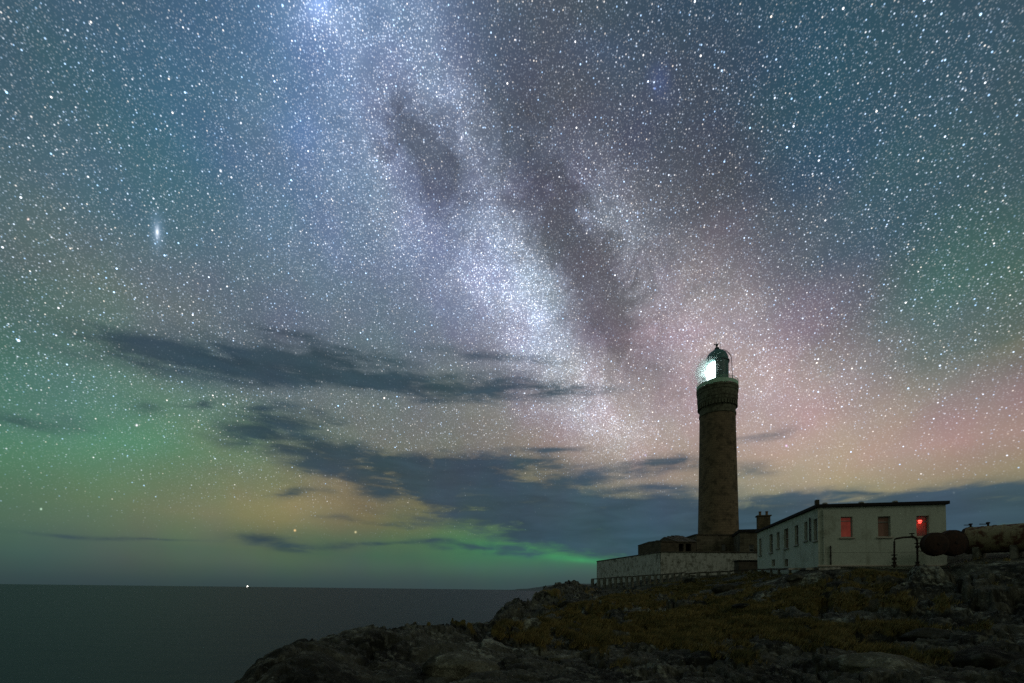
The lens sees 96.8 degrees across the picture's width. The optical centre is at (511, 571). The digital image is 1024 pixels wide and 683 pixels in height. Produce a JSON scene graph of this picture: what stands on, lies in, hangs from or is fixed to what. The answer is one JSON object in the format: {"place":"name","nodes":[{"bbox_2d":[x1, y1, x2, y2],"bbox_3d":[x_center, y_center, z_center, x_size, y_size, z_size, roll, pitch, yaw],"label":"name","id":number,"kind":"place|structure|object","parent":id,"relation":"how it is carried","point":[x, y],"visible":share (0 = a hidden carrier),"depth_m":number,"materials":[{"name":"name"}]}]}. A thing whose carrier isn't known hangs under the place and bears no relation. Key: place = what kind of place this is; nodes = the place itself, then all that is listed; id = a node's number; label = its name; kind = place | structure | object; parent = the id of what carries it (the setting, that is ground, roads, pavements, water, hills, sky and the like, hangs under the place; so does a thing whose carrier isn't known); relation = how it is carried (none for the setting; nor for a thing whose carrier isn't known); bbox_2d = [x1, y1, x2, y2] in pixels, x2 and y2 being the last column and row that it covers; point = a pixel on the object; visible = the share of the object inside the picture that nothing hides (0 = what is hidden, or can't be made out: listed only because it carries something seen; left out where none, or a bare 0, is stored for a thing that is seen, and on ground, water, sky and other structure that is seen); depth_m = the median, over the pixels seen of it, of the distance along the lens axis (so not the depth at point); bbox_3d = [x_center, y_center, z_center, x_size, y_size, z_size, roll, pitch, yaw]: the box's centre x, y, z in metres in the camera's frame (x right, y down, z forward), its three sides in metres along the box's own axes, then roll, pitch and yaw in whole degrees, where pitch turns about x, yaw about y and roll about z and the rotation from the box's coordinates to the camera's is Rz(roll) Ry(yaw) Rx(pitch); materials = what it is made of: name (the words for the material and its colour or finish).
{"place":"outdoors","nodes":[
{"label":"outdoors","id":0,"kind":"place"},
{"bbox_2d":[0,584,538,682],"bbox_3d":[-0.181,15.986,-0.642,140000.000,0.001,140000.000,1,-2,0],"label":"sea","id":1,"kind":"structure","parent":0,"point":[119,634],"depth_m":205.80,"materials":[{"name":"teal liquid"}]},
{"bbox_2d":[0,0,1023,589],"label":"sky","id":2,"kind":"structure","parent":0,"point":[399,294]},
{"bbox_2d":[505,584,590,590],"bbox_3d":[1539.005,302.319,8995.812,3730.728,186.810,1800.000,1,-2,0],"label":"hills","id":3,"kind":"structure","parent":0,"point":[536,589],"depth_m":8616.78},
{"bbox_2d":[234,552,1023,682],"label":"rocky ground","id":4,"kind":"structure","parent":0,"point":[371,653],"depth_m":14.66,"materials":[{"name":"grey stone"}]},
{"bbox_2d":[421,650,499,680],"bbox_3d":[-1.141,2.162,10.535,1.871,0.598,1.212,0,-2,20],"label":"boulder","id":5,"kind":"object","parent":4,"relation":"on","point":[456,665],"visible":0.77,"depth_m":10.11,"materials":[{"name":"grey stone"}]},
{"bbox_2d":[546,655,576,661],"bbox_3d":[1.634,2.904,14.935,1.030,0.334,0.838,1,-2,0],"label":"boulder","id":6,"kind":"object","parent":4,"relation":"on","point":[552,658],"visible":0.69,"depth_m":14.63,"materials":[{"name":"grey stone"}]},
{"bbox_2d":[558,600,576,607],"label":"boulder","id":7,"kind":"object","parent":4,"relation":"on","point":[563,603],"visible":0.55,"depth_m":51.18,"materials":[{"name":"grey stone"}]},
{"bbox_2d":[605,609,622,615],"bbox_3d":[7.448,3.017,32.843,1.551,0.580,0.968,2,-3,-33],"label":"boulder","id":8,"kind":"object","parent":4,"relation":"on","point":[609,612],"visible":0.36,"depth_m":32.56,"materials":[{"name":"grey stone"}]},
{"bbox_2d":[596,551,660,585],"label":"boundary wall","id":9,"kind":"structure","parent":4,"relation":"on","point":[643,564],"depth_m":73.29,"materials":[{"name":"stone"}]},
{"bbox_2d":[591,572,683,587],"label":"post fence","id":10,"kind":"object","parent":4,"relation":"on","point":[637,580],"visible":0.86,"depth_m":66.59,"materials":[{"name":"wood"}]},
{"bbox_2d":[633,679,678,682],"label":"boulder","id":11,"kind":"object","parent":4,"relation":"on","point":[661,681],"visible":1,"depth_m":8.86,"materials":[{"name":"grey stone"}]},
{"bbox_2d":[638,535,696,554],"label":"ruined annex","id":12,"kind":"object","parent":4,"relation":"on","point":[675,543],"visible":0.81,"depth_m":67.85,"materials":[{"name":"stone"}]},
{"bbox_2d":[683,577,694,583],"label":"boulder","id":13,"kind":"object","parent":4,"relation":"on","point":[689,579],"visible":0.7,"depth_m":53.67,"materials":[{"name":"grey stone"}]},
{"bbox_2d":[660,551,756,578],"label":"boundary wall","id":14,"kind":"structure","parent":4,"relation":"on","point":[688,561],"depth_m":62.02,"materials":[{"name":"stone"}]},
{"bbox_2d":[687,534,732,551],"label":"building","id":15,"kind":"structure","parent":4,"relation":"on","point":[714,542],"depth_m":68.84,"materials":[{"name":"stone"}]},
{"bbox_2d":[696,343,738,533],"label":"lighthouse","id":16,"kind":"object","parent":15,"relation":"on","point":[717,391],"visible":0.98,"depth_m":72.23,"materials":[{"name":"stone"}]},
{"bbox_2d":[685,569,755,578],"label":"post fence","id":17,"kind":"object","parent":4,"relation":"on","point":[717,572],"visible":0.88,"depth_m":54.73,"materials":[{"name":"wood"}]},
{"bbox_2d":[711,584,735,592],"bbox_3d":[18.582,1.536,39.816,2.069,0.884,1.531,2,-2,-22],"label":"boulder","id":18,"kind":"object","parent":4,"relation":"on","point":[722,588],"visible":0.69,"depth_m":39.24,"materials":[{"name":"grey stone"}]},
{"bbox_2d":[732,603,749,608],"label":"boulder","id":19,"kind":"object","parent":4,"relation":"on","point":[740,605],"visible":0.53,"depth_m":26.74,"materials":[{"name":"grey stone"}]},
{"bbox_2d":[732,560,757,572],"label":"store","id":20,"kind":"structure","parent":4,"relation":"on","point":[744,564],"depth_m":56.85,"materials":[{"name":"stone"}]},
{"bbox_2d":[732,511,771,551],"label":"keepers cottage","id":21,"kind":"structure","parent":4,"relation":"on","point":[744,540],"depth_m":63.12,"materials":[{"name":"stone"}]},
{"bbox_2d":[749,545,753,551],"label":"window","id":22,"kind":"structure","parent":21,"relation":"in","point":[751,547],"depth_m":62.93,"materials":[{"name":"glass"}]},
{"bbox_2d":[492,557,1012,667],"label":"grass","id":23,"kind":"structure","parent":4,"relation":"on","point":[832,632],"depth_m":19.99,"materials":[{"name":"green plant"}]},
{"bbox_2d":[757,567,819,575],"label":"post fence","id":24,"kind":"object","parent":4,"relation":"on","point":[777,569],"visible":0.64,"depth_m":42.42,"materials":[{"name":"wood"}]},
{"bbox_2d":[785,574,802,581],"bbox_3d":[20.552,0.498,32.970,1.360,0.585,0.988,1,-2,0],"label":"boulder","id":25,"kind":"object","parent":4,"relation":"on","point":[794,577],"visible":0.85,"depth_m":32.76,"materials":[{"name":"grey stone"}]},
{"bbox_2d":[819,567,840,569],"bbox_3d":[22.796,-0.196,32.645,1.536,0.240,0.090,1,-2,0],"label":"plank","id":26,"kind":"object","parent":4,"relation":"on","point":[833,568],"visible":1,"depth_m":32.60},
{"bbox_2d":[826,581,852,587],"bbox_3d":[19.429,0.911,26.964,1.706,0.669,1.612,1,-2,0],"label":"boulder","id":27,"kind":"object","parent":4,"relation":"on","point":[833,584],"visible":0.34,"depth_m":26.59,"materials":[{"name":"grey stone"}]},
{"bbox_2d":[755,500,949,574],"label":"flat roofed house","id":28,"kind":"structure","parent":4,"relation":"on","point":[861,534],"depth_m":35.16,"materials":[{"name":"paint"}]},
{"bbox_2d":[768,534,772,553],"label":"window","id":29,"kind":"structure","parent":28,"relation":"in","point":[772,534],"depth_m":46.85,"materials":[{"name":"glass"}]},
{"bbox_2d":[783,529,788,549],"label":"window","id":30,"kind":"structure","parent":28,"relation":"in","point":[786,529],"depth_m":42.69,"materials":[{"name":"glass"}]},
{"bbox_2d":[812,519,817,542],"bbox_3d":[24.166,-3.255,36.131,0.320,1.839,0.882,0,-2,13],"label":"window","id":31,"kind":"structure","parent":28,"relation":"in","point":[816,540],"depth_m":36.35,"materials":[{"name":"paint"}]},
{"bbox_2d":[839,517,854,538],"bbox_3d":[25.952,-3.386,35.283,1.042,1.704,0.326,0,-2,13],"label":"window","id":32,"kind":"structure","parent":28,"relation":"in","point":[846,522],"depth_m":35.41,"materials":[{"name":"glass"}]},
{"bbox_2d":[876,517,893,537],"bbox_3d":[28.397,-3.363,34.719,1.073,1.678,0.326,0,-2,13],"label":"window","id":33,"kind":"structure","parent":28,"relation":"in","point":[883,522],"depth_m":34.85,"materials":[{"name":"glass"}]},
{"bbox_2d":[915,516,927,537],"bbox_3d":[30.824,-3.347,34.157,1.046,1.665,0.320,0,-2,13],"label":"window","id":34,"kind":"structure","parent":28,"relation":"in","point":[926,521],"depth_m":34.22,"materials":[{"name":"glass"}]},
{"bbox_2d":[836,652,929,673],"bbox_3d":[8.547,2.209,10.426,1.697,0.666,1.656,-1,-3,43],"label":"boulder","id":35,"kind":"object","parent":4,"relation":"on","point":[852,663],"visible":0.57,"depth_m":10.19,"materials":[{"name":"grey stone"}]},
{"bbox_2d":[900,582,910,586],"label":"boulder","id":36,"kind":"object","parent":4,"relation":"on","point":[904,583],"visible":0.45,"depth_m":24.88,"materials":[{"name":"grey stone"}]},
{"bbox_2d":[891,533,921,567],"bbox_3d":[27.713,-1.430,31.395,3.017,2.423,0.351,1,-2,0],"label":"fuel pipework","id":37,"kind":"object","parent":4,"relation":"on","point":[894,558],"visible":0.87,"depth_m":31.36,"materials":[{"name":"metal"}]},
{"bbox_2d":[900,627,951,641],"bbox_3d":[14.528,2.294,15.976,1.515,0.647,1.342,-1,-3,30],"label":"boulder","id":38,"kind":"object","parent":4,"relation":"on","point":[923,632],"visible":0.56,"depth_m":15.72,"materials":[{"name":"grey stone"}]},
{"bbox_2d":[920,532,949,555],"bbox_3d":[28.176,-1.819,30.223,1.598,1.598,0.700,0,-2,8],"label":"rusty drum","id":39,"kind":"object","parent":4,"relation":"on","point":[935,544],"visible":1,"depth_m":30.02,"materials":[{"name":"metal"}]},
{"bbox_2d":[921,675,978,682],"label":"boulder","id":40,"kind":"object","parent":4,"relation":"on","point":[934,679],"visible":1,"depth_m":8.25,"materials":[{"name":"grey stone"}]},
{"bbox_2d":[942,530,968,555],"bbox_3d":[29.820,-1.936,30.728,1.787,1.787,0.700,0,-2,6],"label":"rusty drum","id":41,"kind":"object","parent":4,"relation":"on","point":[959,542],"visible":0.76,"depth_m":30.48,"materials":[{"name":"metal"}]},
{"bbox_2d":[945,646,1023,669],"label":"boulder","id":42,"kind":"object","parent":4,"relation":"on","point":[988,657],"visible":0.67,"depth_m":11.49,"materials":[{"name":"grey stone"}]},
{"bbox_2d":[962,522,1023,559],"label":"fuel tank","id":43,"kind":"object","parent":4,"relation":"on","point":[1004,538],"visible":0.81,"depth_m":30.23,"materials":[{"name":"metal"}]}
]}

